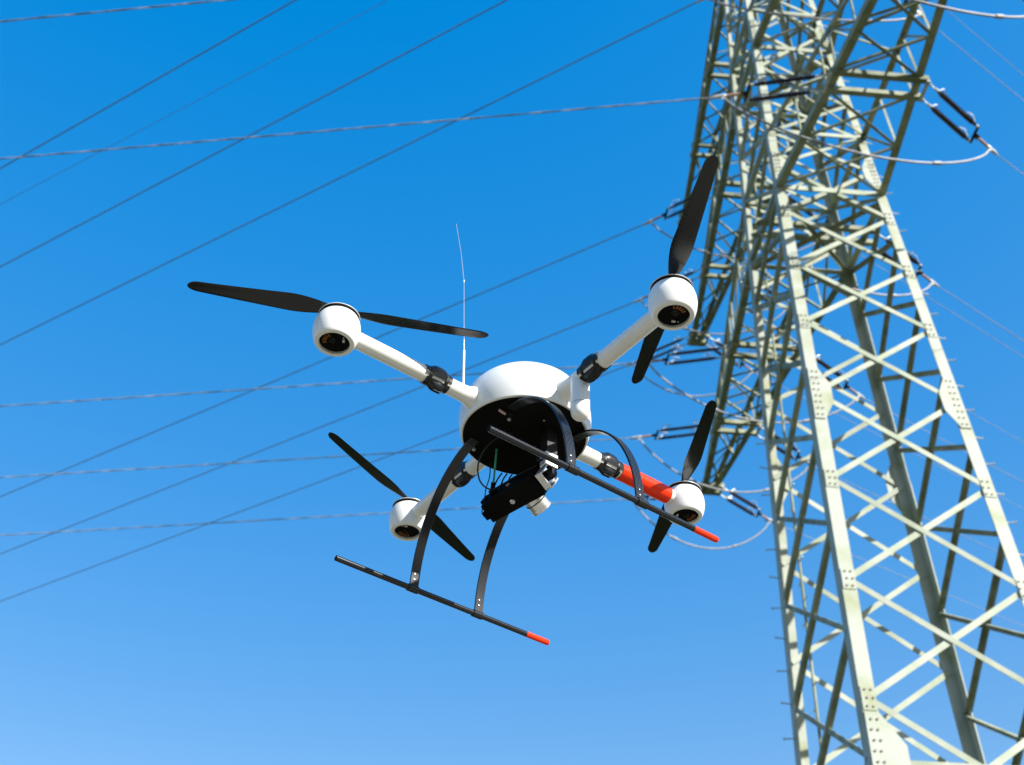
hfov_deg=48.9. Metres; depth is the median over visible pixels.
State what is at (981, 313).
power line
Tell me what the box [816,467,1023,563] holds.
power line
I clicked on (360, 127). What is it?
power line
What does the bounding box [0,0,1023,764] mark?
sky
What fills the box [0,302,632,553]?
power line
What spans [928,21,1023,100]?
power line
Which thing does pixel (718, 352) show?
insulator set
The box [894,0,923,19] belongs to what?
insulator set
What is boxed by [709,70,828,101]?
insulator set
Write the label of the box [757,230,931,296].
jumper cable
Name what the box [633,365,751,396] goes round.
jumper cable
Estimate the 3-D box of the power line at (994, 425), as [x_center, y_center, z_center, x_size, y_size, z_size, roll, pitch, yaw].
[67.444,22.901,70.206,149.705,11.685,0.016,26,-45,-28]
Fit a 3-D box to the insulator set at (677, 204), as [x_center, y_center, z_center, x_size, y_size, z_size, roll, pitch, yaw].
[4.352,-4.546,29.062,2.181,0.259,0.418,-23,-45,19]
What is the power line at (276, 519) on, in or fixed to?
attached to the insulator set at (648, 498)
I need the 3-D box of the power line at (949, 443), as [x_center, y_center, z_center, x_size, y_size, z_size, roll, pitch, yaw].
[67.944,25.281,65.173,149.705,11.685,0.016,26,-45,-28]
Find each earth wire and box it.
[1,0,387,203]
[935,0,1022,74]
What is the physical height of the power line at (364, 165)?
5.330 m
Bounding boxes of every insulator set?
[623,486,701,500]
[625,335,689,366]
[630,420,713,440]
[633,268,702,302]
[642,185,717,225]
[650,343,729,364]
[707,337,757,373]
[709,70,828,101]
[720,488,772,522]
[738,271,786,310]
[757,427,815,467]
[787,194,817,220]
[816,355,864,398]
[877,235,938,286]
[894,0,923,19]
[922,83,997,154]
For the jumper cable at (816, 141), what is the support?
attached to the insulator set at (774, 82)
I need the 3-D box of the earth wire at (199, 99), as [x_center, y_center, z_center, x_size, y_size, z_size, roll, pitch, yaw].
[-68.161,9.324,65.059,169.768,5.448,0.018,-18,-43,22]
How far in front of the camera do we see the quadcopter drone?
2.58 m
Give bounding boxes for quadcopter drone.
[187,155,718,644]
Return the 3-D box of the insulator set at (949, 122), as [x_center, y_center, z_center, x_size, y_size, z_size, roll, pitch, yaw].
[8.245,-4.804,20.702,2.175,0.257,0.425,30,-47,-24]
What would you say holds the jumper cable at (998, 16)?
hanging from the insulator set
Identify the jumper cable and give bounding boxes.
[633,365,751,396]
[635,505,769,549]
[640,439,808,492]
[641,301,785,334]
[649,364,858,423]
[651,223,826,259]
[710,0,919,21]
[724,98,990,164]
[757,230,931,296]
[910,0,1023,18]
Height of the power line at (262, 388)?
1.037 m
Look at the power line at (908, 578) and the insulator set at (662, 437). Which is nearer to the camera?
the insulator set at (662, 437)
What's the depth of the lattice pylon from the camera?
20.75 m
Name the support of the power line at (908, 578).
attached to the insulator set at (747, 502)
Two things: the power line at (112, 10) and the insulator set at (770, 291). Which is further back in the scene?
the insulator set at (770, 291)
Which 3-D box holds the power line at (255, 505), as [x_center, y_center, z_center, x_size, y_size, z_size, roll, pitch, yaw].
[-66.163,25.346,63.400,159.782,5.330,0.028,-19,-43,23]
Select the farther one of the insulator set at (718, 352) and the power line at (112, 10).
the insulator set at (718, 352)
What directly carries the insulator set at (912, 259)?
attached to the lattice pylon
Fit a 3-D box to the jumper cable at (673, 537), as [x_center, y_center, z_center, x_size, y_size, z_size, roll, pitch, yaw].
[5.149,3.986,30.526,3.996,1.038,0.290,10,-40,-10]
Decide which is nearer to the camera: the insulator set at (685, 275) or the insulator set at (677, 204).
the insulator set at (677, 204)
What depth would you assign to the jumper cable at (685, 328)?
31.32 m
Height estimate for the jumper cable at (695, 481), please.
1.039 m
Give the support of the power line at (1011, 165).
attached to the insulator set at (949, 122)
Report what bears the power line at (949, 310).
attached to the insulator set at (794, 201)
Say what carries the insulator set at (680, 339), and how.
attached to the lattice pylon
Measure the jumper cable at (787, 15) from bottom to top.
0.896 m
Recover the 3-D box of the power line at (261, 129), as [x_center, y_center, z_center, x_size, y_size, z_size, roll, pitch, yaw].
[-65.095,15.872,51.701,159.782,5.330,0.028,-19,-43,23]
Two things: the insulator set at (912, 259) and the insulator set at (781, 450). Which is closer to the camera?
the insulator set at (912, 259)
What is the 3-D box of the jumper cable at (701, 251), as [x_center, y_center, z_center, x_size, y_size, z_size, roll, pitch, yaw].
[5.920,-3.607,29.208,4.654,0.896,0.294,4,-39,-3]
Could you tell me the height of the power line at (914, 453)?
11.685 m
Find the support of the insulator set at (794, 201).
attached to the lattice pylon
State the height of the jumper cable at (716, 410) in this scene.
1.040 m
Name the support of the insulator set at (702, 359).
attached to the lattice pylon
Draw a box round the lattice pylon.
[677,0,1023,764]
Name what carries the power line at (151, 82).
attached to the insulator set
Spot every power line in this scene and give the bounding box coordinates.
[0,0,229,21]
[0,0,295,168]
[0,0,506,266]
[0,2,695,344]
[0,97,709,158]
[0,225,642,496]
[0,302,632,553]
[0,362,636,406]
[0,366,624,601]
[0,438,629,477]
[0,499,622,535]
[758,374,1023,508]
[785,527,1022,625]
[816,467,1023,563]
[847,246,1022,356]
[866,399,1023,482]
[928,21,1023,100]
[939,287,1023,340]
[965,409,1022,441]
[998,155,1023,174]
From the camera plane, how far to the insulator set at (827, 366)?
26.45 m
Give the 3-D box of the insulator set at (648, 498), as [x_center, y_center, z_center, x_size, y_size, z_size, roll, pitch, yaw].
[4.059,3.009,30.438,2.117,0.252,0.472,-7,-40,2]
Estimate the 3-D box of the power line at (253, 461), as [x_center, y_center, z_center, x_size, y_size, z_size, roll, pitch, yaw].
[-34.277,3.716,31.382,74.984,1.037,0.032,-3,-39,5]
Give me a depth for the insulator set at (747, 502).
30.75 m
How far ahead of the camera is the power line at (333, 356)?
33.14 m
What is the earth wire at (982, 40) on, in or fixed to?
attached to the lattice pylon

